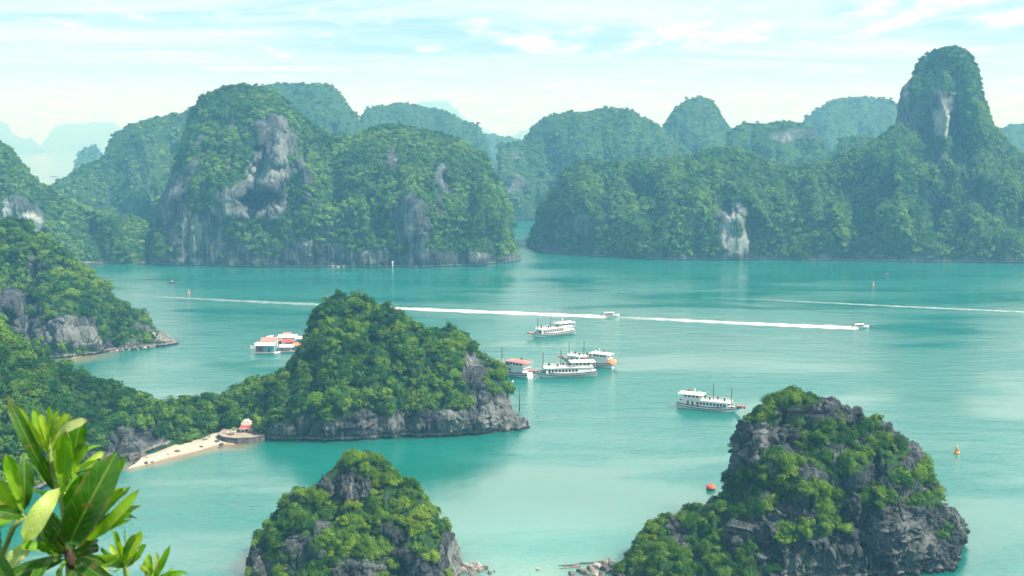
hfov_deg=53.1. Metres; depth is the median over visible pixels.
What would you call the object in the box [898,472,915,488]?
bush
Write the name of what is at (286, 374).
tree
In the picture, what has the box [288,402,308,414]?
tree
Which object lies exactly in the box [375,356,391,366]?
tree
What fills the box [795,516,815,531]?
bush
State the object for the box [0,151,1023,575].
water
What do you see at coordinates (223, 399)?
tree
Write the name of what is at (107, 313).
tree
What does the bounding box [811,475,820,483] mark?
bush
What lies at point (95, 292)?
tree
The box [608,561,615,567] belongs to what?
boulder
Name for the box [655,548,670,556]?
bush
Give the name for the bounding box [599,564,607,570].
boulder
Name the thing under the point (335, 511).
bush
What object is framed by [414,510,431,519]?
bush
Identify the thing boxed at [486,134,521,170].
island
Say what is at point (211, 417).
tree
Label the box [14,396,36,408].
tree
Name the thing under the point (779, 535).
bush
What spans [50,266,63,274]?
tree
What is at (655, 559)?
bush
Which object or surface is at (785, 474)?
bush
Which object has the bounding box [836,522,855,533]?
bush
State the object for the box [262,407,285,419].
tree
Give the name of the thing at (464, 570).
boulder
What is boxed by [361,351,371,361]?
tree
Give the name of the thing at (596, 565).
boulder
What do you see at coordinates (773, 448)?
bush
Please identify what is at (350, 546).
bush
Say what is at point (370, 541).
bush
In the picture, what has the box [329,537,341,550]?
bush
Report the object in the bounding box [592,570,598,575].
boulder
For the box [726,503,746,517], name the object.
bush
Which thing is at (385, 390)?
tree
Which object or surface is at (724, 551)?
bush
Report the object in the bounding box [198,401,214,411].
tree
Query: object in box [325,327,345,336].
tree
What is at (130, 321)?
tree
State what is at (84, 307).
tree
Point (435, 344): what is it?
tree
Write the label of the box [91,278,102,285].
tree
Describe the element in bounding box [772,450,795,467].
bush
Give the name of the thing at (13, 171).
forest
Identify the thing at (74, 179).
forest
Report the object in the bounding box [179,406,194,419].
tree
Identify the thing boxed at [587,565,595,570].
boulder
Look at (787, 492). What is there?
bush
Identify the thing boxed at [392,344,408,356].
tree
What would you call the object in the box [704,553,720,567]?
bush
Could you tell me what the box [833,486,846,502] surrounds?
bush
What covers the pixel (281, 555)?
bush
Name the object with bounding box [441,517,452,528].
bush
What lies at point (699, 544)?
bush
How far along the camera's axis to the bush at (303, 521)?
254.10 m
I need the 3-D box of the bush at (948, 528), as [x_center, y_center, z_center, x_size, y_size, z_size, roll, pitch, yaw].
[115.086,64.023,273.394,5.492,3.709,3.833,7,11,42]
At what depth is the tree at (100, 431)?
363.05 m
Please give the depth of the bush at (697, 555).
261.64 m
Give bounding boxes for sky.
[0,0,1023,145]
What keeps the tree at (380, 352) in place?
on the islet at (487, 412)
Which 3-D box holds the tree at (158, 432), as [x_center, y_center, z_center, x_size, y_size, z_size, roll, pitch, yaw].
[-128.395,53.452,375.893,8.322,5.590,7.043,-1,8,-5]
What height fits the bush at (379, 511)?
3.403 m
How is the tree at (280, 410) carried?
on the islet at (487, 412)
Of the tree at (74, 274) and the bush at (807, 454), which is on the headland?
the tree at (74, 274)
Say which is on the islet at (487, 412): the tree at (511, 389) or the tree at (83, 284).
the tree at (511, 389)
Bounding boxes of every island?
[0,121,44,151]
[0,143,151,264]
[41,122,120,150]
[51,105,195,233]
[74,146,101,168]
[148,85,520,267]
[260,83,367,136]
[360,102,495,170]
[416,101,529,139]
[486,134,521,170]
[498,108,689,219]
[525,126,1023,262]
[662,97,731,153]
[727,122,827,165]
[803,97,896,152]
[833,134,876,157]
[895,47,1023,231]
[1000,124,1023,151]
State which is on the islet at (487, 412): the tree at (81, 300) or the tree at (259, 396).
the tree at (259, 396)
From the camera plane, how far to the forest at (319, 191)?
932.93 m
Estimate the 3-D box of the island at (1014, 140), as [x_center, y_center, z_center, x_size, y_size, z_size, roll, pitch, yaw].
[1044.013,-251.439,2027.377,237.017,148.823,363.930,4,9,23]
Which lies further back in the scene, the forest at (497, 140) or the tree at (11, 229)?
the forest at (497, 140)
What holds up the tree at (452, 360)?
on the islet at (487, 412)
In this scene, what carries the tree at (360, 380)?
on the islet at (487, 412)
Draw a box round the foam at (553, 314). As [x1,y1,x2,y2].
[401,308,604,317]
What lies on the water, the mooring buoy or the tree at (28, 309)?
the mooring buoy
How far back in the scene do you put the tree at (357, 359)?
395.59 m
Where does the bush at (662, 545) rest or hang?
on the islet at (678, 533)
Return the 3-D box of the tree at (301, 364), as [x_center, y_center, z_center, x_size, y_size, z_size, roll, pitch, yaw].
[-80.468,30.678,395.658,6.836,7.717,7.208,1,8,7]
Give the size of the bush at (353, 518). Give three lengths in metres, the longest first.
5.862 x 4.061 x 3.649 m
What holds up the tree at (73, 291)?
on the headland
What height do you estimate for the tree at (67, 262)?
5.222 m
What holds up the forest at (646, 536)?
on the islet at (678, 533)
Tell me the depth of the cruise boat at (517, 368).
480.24 m
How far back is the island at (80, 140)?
11174.94 m
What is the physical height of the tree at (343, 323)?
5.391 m
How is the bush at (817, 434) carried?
on the islet at (899, 538)
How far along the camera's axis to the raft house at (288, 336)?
562.53 m
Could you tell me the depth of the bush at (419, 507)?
261.25 m
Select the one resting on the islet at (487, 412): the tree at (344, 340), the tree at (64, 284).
the tree at (344, 340)
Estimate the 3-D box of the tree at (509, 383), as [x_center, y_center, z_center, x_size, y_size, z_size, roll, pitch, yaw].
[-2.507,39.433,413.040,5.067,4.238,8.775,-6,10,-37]
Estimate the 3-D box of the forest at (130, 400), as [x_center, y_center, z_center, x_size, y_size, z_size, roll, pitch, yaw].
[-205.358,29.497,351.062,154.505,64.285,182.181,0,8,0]
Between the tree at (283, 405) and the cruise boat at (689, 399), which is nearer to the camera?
the tree at (283, 405)
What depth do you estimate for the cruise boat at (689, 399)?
421.11 m
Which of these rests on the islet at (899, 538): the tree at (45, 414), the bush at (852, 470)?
the bush at (852, 470)
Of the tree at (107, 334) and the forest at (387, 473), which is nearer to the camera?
the forest at (387, 473)
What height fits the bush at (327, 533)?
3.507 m
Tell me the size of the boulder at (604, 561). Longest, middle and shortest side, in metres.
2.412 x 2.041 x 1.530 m
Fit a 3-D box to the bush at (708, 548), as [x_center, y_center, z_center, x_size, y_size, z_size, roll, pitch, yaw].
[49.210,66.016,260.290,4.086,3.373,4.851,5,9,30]
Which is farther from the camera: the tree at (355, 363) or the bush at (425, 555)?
the tree at (355, 363)
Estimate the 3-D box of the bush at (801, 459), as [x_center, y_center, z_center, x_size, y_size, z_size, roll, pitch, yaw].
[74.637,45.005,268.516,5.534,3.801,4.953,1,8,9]
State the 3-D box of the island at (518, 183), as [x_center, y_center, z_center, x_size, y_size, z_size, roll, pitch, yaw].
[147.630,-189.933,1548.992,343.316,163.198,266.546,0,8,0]
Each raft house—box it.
[254,342,278,352]
[260,337,279,347]
[278,334,297,342]
[295,336,301,342]
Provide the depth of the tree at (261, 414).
386.48 m
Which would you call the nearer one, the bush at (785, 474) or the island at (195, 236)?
the bush at (785, 474)
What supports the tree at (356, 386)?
on the islet at (487, 412)
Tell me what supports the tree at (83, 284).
on the headland
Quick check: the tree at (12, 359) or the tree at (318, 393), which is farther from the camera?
the tree at (318, 393)
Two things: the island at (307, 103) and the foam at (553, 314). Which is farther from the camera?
the island at (307, 103)
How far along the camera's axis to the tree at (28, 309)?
547.58 m
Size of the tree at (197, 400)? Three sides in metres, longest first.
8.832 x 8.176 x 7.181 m
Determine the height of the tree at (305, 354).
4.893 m
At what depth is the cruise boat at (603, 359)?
501.98 m
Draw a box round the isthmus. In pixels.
[158,396,258,450]
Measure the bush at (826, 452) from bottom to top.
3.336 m
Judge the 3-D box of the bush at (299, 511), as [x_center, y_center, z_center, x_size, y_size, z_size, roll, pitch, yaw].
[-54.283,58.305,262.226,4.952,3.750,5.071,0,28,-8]
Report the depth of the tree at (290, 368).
402.90 m
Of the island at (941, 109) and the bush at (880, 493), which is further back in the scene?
the island at (941, 109)
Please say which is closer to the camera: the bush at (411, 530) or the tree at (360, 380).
the bush at (411, 530)
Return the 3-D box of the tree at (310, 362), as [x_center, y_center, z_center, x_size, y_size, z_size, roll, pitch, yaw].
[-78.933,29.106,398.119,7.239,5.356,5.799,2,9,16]
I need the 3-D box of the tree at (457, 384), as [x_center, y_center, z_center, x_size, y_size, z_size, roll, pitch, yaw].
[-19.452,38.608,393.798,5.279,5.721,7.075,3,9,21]
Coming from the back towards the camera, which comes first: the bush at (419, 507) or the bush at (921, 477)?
the bush at (921, 477)
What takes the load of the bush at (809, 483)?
on the islet at (899, 538)
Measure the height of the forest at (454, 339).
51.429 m
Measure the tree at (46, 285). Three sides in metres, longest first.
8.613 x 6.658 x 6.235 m
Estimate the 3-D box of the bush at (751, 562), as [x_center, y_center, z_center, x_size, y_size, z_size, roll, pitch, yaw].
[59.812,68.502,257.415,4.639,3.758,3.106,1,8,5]
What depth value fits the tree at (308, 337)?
403.97 m
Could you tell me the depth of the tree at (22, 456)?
324.54 m
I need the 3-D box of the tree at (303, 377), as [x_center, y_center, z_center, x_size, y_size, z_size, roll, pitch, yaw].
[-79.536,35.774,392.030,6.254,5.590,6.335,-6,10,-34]
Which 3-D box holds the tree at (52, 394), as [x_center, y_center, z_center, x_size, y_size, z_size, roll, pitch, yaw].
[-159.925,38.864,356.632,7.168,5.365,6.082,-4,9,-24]
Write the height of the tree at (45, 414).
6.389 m
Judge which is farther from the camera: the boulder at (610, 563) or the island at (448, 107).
the island at (448, 107)
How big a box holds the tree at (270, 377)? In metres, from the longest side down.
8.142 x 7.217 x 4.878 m
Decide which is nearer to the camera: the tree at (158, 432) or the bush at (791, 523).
the bush at (791, 523)
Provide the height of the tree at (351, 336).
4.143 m
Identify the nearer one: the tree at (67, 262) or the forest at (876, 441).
the forest at (876, 441)
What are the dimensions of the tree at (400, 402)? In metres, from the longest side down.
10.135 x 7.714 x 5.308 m
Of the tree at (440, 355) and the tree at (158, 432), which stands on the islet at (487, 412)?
the tree at (440, 355)
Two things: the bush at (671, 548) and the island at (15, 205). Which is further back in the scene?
the island at (15, 205)
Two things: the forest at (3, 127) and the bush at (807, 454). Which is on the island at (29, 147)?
the forest at (3, 127)
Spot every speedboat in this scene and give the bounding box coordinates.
[601,312,618,316]
[852,324,868,327]
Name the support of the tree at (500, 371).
on the islet at (487, 412)
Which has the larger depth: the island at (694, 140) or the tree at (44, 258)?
the island at (694, 140)
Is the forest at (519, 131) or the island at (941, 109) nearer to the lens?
the island at (941, 109)
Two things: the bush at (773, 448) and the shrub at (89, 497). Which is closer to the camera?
the shrub at (89, 497)
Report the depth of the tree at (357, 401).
377.90 m
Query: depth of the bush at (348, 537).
252.74 m
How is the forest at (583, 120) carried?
on the island at (518, 183)
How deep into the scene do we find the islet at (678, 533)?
264.42 m
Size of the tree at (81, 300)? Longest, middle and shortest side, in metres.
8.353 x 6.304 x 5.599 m
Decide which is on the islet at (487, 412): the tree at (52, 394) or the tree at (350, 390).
the tree at (350, 390)
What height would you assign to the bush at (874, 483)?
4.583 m
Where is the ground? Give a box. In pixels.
[219,427,262,436]
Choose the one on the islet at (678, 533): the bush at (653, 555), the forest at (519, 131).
the bush at (653, 555)
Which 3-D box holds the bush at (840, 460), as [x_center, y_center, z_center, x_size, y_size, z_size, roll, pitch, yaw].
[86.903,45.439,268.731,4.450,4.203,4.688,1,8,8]
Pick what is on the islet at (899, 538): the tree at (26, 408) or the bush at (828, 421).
the bush at (828, 421)
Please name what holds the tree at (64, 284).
on the headland
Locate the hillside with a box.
[0,341,169,492]
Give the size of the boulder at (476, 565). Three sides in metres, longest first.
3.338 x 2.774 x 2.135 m
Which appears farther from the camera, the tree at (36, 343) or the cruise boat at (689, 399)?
the tree at (36, 343)
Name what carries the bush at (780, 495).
on the islet at (899, 538)
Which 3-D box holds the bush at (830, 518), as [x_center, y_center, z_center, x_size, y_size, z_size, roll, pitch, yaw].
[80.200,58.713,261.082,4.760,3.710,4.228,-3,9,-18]
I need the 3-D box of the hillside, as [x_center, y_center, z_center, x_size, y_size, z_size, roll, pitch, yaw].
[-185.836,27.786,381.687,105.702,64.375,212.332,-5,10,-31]
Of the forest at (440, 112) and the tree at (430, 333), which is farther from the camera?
the forest at (440, 112)
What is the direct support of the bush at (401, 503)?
on the islet at (342, 483)
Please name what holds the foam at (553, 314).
on the water
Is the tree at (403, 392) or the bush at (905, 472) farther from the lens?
the tree at (403, 392)
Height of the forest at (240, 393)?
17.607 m
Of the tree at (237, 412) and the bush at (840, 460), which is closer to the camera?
the bush at (840, 460)
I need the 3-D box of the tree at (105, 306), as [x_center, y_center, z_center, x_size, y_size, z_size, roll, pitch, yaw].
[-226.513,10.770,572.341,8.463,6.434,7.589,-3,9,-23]
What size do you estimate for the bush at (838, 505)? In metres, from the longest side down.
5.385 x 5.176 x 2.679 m
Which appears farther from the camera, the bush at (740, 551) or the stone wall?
the stone wall
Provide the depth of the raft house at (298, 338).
558.90 m
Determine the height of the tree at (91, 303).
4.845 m
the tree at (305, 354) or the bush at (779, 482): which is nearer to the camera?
the bush at (779, 482)
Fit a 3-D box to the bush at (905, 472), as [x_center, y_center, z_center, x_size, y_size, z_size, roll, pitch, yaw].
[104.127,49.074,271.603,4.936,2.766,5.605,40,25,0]
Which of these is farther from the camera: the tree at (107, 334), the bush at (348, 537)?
the tree at (107, 334)
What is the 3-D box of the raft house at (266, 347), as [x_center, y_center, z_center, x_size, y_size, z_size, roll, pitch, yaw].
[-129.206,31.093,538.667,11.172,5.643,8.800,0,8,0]
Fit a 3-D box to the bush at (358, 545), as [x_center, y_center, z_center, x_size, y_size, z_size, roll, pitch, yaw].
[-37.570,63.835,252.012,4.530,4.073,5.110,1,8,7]
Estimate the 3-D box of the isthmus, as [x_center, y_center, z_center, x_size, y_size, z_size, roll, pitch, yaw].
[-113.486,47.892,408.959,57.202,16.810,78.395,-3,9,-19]
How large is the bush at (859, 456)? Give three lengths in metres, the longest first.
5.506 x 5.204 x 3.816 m
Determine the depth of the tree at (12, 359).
360.81 m
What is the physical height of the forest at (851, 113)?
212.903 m
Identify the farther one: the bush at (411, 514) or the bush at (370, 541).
the bush at (411, 514)
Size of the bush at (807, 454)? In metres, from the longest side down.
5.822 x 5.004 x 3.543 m
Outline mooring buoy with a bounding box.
[706,484,714,490]
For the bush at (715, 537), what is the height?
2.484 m
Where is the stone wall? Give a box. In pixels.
[217,433,265,443]
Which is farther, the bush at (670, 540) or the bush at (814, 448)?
the bush at (814, 448)
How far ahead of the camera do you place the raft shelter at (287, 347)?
539.44 m
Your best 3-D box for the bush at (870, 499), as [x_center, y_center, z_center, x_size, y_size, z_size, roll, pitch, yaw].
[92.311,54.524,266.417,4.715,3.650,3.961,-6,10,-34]
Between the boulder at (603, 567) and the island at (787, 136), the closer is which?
the boulder at (603, 567)
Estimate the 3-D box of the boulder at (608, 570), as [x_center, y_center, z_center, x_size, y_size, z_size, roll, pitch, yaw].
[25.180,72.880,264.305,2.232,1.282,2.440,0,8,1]
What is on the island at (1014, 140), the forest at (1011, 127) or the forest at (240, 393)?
the forest at (1011, 127)
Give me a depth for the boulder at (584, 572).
262.16 m
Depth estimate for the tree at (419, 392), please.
389.15 m
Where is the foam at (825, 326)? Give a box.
[676,319,857,328]
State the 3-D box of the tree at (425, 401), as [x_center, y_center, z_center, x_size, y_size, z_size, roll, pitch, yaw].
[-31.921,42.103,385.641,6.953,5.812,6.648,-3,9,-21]
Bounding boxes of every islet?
[245,457,463,575]
[257,300,529,442]
[612,498,779,575]
[720,396,969,575]
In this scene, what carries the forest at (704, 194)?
on the island at (729, 216)
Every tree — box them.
[0,435,21,450]
[0,436,23,454]
[1,260,11,265]
[6,225,21,236]
[6,355,19,370]
[8,379,25,394]
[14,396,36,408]
[14,452,29,460]
[17,403,39,416]
[19,378,35,388]
[23,275,30,283]
[24,304,33,314]
[27,371,48,382]
[28,389,46,403]
[30,335,44,345]
[32,284,48,297]
[37,405,45,414]
[39,274,53,280]
[39,282,52,289]
[40,253,53,261]
[41,258,53,267]
[41,392,62,410]
[43,411,53,419]
[44,392,58,397]
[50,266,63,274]
[54,394,70,408]
[55,281,70,290]
[62,259,73,265]
[65,288,81,297]
[65,403,78,413]
[68,271,79,277]
[72,280,84,287]
[75,297,87,303]
[76,288,85,297]
[78,304,91,316]
[84,299,96,307]
[89,288,98,295]
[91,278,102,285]
[93,426,104,434]
[98,332,108,341]
[99,301,113,310]
[99,310,110,317]
[101,328,111,336]
[124,317,134,326]
[152,425,172,439]
[157,407,174,418]
[174,412,192,424]
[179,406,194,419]
[185,394,206,407]
[187,416,202,425]
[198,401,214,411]
[201,404,215,414]
[205,414,221,426]
[216,396,226,408]
[221,414,240,427]
[226,400,239,408]
[234,409,245,417]
[238,406,254,416]
[252,391,268,404]
[254,411,265,421]
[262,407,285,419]
[264,373,277,383]
[272,405,285,416]
[275,370,294,383]
[280,403,289,414]
[286,362,297,372]
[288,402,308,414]
[295,358,310,376]
[299,374,311,384]
[301,336,311,349]
[301,349,312,358]
[303,357,315,367]
[304,391,324,406]
[311,403,331,419]
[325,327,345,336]
[336,379,349,389]
[337,319,351,332]
[337,333,352,345]
[342,332,360,339]
[342,394,351,403]
[346,386,358,395]
[348,360,358,366]
[348,370,356,384]
[349,341,371,354]
[349,354,359,364]
[351,384,361,394]
[351,388,368,408]
[353,370,369,384]
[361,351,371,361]
[365,349,378,361]
[372,326,385,334]
[374,350,390,358]
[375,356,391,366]
[377,385,392,399]
[381,402,396,416]
[385,339,399,347]
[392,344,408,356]
[392,378,403,392]
[394,342,416,362]
[395,398,411,416]
[400,387,411,399]
[403,395,416,410]
[409,387,427,399]
[414,346,425,357]
[417,329,435,342]
[419,393,437,406]
[424,338,443,348]
[430,349,445,362]
[435,357,449,367]
[446,354,460,364]
[454,381,468,391]
[491,368,507,379]
[503,380,515,389]
[504,386,514,394]
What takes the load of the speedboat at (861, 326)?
on the water
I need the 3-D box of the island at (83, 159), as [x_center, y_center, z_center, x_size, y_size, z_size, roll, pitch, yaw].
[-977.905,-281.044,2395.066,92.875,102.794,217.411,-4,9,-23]
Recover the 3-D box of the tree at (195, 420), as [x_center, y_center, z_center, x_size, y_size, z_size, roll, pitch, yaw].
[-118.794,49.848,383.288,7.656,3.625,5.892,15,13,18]
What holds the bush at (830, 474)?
on the islet at (899, 538)
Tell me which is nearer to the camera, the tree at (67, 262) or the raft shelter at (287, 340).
the raft shelter at (287, 340)
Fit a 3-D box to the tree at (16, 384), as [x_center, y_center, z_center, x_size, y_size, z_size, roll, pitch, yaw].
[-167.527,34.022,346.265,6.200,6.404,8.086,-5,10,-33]
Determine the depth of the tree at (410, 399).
386.19 m
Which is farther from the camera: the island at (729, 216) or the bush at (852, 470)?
the island at (729, 216)
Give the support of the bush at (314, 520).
on the islet at (342, 483)
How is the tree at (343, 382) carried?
on the islet at (487, 412)
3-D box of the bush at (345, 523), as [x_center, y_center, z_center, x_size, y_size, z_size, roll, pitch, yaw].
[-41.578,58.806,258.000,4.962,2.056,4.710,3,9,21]
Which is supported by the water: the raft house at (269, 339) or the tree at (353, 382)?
the raft house at (269, 339)
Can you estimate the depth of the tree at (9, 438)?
321.94 m
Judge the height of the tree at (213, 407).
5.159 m
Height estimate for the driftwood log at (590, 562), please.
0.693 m
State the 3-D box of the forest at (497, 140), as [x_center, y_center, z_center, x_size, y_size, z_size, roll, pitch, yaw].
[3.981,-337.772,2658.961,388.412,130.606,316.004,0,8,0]
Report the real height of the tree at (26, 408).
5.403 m
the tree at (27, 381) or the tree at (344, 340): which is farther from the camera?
the tree at (344, 340)
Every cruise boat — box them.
[492,354,533,378]
[527,314,575,337]
[529,350,596,377]
[557,341,618,368]
[676,383,745,412]
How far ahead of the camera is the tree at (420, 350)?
403.15 m
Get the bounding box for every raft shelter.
[279,344,294,351]
[281,339,294,347]
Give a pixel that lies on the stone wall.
(245, 439)
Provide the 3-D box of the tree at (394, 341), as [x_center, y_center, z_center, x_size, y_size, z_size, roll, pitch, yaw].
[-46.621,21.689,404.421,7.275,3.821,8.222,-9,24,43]
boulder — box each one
[127,455,136,461]
[136,452,146,459]
[461,566,467,572]
[465,564,473,569]
[468,570,476,575]
[470,562,481,569]
[477,566,483,572]
[568,571,575,575]
[580,569,588,574]
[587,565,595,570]
[592,562,600,568]
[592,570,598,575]
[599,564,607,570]
[602,559,608,564]
[605,567,611,572]
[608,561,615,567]
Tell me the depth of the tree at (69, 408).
358.61 m
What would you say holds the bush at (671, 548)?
on the islet at (678, 533)
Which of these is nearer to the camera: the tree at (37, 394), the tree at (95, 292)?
the tree at (37, 394)
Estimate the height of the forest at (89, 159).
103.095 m
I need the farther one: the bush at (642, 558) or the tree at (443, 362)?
the tree at (443, 362)
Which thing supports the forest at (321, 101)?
on the island at (307, 103)
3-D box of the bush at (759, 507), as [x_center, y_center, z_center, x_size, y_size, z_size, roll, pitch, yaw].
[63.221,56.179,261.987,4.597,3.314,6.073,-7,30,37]
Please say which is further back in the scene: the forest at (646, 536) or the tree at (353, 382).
the tree at (353, 382)
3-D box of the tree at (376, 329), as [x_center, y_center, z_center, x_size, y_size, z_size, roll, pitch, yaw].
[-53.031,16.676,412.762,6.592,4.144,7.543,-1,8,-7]
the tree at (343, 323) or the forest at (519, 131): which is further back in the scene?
the forest at (519, 131)
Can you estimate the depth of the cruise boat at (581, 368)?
480.09 m
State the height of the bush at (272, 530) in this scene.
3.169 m
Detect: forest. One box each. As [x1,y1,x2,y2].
[0,121,45,150]
[0,140,152,262]
[0,216,161,353]
[0,316,164,492]
[40,121,121,148]
[52,106,189,226]
[72,144,102,169]
[145,82,518,259]
[150,373,271,441]
[244,448,452,575]
[249,288,514,431]
[261,81,368,135]
[360,102,497,174]
[418,100,531,138]
[484,133,519,162]
[495,105,692,214]
[528,122,1023,258]
[612,489,782,575]
[662,95,731,152]
[720,384,950,541]
[723,119,831,164]
[801,95,896,148]
[830,133,875,158]
[910,45,1023,230]
[999,123,1023,149]
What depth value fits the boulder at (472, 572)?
261.96 m
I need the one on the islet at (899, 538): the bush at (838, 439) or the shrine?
the bush at (838, 439)
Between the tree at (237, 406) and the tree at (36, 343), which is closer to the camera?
the tree at (237, 406)
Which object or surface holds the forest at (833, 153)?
on the island at (860, 140)
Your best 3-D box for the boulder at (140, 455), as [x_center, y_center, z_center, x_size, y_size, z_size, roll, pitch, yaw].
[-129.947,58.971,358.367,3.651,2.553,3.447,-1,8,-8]
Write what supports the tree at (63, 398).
on the hillside
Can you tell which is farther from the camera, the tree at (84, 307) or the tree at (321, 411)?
the tree at (84, 307)
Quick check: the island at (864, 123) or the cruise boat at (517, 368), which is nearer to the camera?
the cruise boat at (517, 368)
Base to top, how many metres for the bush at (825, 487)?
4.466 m
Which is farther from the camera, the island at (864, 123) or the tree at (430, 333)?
the island at (864, 123)
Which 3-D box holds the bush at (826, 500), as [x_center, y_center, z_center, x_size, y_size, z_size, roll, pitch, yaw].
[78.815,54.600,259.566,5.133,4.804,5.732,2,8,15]
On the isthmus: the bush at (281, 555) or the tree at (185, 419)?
the tree at (185, 419)
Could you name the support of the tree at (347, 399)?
on the islet at (487, 412)
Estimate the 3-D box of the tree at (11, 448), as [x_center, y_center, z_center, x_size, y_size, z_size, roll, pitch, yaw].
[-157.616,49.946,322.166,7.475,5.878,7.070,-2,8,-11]
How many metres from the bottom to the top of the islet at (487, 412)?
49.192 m
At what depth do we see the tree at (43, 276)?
567.54 m
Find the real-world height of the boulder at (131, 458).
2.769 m
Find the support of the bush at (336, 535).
on the islet at (342, 483)
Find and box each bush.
[264,525,276,537]
[267,529,281,546]
[273,532,285,546]
[276,551,288,564]
[291,506,308,518]
[294,515,310,529]
[308,518,322,523]
[308,534,325,551]
[311,555,328,568]
[314,491,331,506]
[318,527,335,542]
[327,499,341,508]
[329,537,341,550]
[330,502,339,515]
[330,529,342,540]
[332,540,341,549]
[339,515,350,526]
[342,532,354,540]
[343,539,359,551]
[347,512,365,523]
[350,540,367,552]
[360,534,376,547]
[365,545,380,559]
[373,509,389,519]
[397,496,410,510]
[405,524,420,538]
[407,508,416,518]
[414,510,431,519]
[415,504,431,518]
[418,552,430,560]
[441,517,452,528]
[631,555,647,561]
[648,555,663,563]
[649,551,665,563]
[650,541,669,550]
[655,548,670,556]
[664,536,676,544]
[667,544,679,558]
[694,538,711,550]
[695,551,702,558]
[699,541,712,554]
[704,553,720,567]
[707,532,721,542]
[720,549,733,559]
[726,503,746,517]
[733,545,749,558]
[746,556,757,565]
[751,498,768,517]
[759,499,774,512]
[767,446,783,455]
[771,477,789,485]
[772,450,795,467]
[772,530,794,544]
[774,491,785,500]
[774,520,795,534]
[775,470,789,480]
[781,483,795,495]
[781,520,798,537]
[781,533,796,542]
[791,451,806,467]
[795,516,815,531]
[799,480,818,486]
[800,451,815,456]
[806,457,818,464]
[808,442,825,451]
[809,429,829,442]
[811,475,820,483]
[813,478,832,495]
[816,494,832,514]
[818,447,834,458]
[820,416,837,431]
[825,511,834,523]
[826,468,837,480]
[830,434,844,443]
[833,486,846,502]
[835,454,851,470]
[836,500,843,509]
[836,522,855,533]
[845,464,861,475]
[852,451,867,461]
[860,493,874,504]
[870,479,878,496]
[872,486,888,499]
[883,487,899,504]
[897,467,911,476]
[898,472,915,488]
[912,471,924,481]
[941,521,954,533]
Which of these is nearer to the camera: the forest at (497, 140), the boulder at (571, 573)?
the boulder at (571, 573)
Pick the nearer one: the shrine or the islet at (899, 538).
the islet at (899, 538)
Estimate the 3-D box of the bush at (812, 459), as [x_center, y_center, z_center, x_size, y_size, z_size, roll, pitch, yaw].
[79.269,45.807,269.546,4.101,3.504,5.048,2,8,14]
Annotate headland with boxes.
[0,218,177,358]
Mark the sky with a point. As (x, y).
(506, 66)
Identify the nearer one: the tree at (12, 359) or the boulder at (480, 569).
the boulder at (480, 569)
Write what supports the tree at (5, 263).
on the headland
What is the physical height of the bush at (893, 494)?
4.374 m
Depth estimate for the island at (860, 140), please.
1317.20 m
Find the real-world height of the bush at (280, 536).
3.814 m
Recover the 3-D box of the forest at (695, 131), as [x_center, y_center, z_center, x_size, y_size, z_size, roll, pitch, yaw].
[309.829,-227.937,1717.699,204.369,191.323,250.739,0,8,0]
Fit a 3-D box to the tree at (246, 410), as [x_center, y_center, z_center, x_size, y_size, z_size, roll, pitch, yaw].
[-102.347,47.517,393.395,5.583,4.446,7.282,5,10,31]
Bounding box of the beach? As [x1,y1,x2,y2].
[128,432,235,468]
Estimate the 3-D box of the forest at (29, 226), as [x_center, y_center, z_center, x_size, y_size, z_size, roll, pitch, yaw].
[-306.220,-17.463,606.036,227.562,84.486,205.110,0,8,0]
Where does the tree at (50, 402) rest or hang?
on the hillside
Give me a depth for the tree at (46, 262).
579.12 m
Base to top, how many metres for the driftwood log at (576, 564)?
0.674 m
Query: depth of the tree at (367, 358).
396.10 m
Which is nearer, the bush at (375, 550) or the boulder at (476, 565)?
the bush at (375, 550)
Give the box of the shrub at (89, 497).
[0,398,187,575]
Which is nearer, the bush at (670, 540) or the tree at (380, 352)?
the bush at (670, 540)
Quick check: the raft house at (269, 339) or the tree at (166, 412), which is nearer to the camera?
the tree at (166, 412)
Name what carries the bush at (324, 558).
on the islet at (342, 483)
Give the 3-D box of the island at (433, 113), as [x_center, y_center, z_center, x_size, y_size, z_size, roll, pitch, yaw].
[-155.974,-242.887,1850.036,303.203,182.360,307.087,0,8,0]
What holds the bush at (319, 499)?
on the islet at (342, 483)
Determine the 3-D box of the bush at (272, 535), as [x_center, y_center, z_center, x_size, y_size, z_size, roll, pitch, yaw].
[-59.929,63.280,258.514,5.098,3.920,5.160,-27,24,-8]
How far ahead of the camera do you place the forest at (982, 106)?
1023.38 m
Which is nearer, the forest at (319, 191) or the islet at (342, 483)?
the islet at (342, 483)
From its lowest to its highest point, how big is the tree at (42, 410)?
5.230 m
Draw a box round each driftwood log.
[558,563,579,565]
[579,561,601,563]
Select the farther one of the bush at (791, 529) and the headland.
the headland
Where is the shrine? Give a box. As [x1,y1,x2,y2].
[239,419,253,432]
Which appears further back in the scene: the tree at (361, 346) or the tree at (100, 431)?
the tree at (361, 346)
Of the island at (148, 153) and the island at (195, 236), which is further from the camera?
the island at (148, 153)
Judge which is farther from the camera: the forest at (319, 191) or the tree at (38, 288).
the forest at (319, 191)
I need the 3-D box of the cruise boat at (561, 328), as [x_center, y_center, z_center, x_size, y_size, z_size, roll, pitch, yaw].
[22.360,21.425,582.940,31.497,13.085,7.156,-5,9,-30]
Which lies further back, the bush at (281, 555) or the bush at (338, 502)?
the bush at (338, 502)
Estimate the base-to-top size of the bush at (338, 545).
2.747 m
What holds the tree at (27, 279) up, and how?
on the headland
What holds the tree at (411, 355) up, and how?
on the islet at (487, 412)
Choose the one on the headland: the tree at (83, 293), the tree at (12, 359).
the tree at (83, 293)

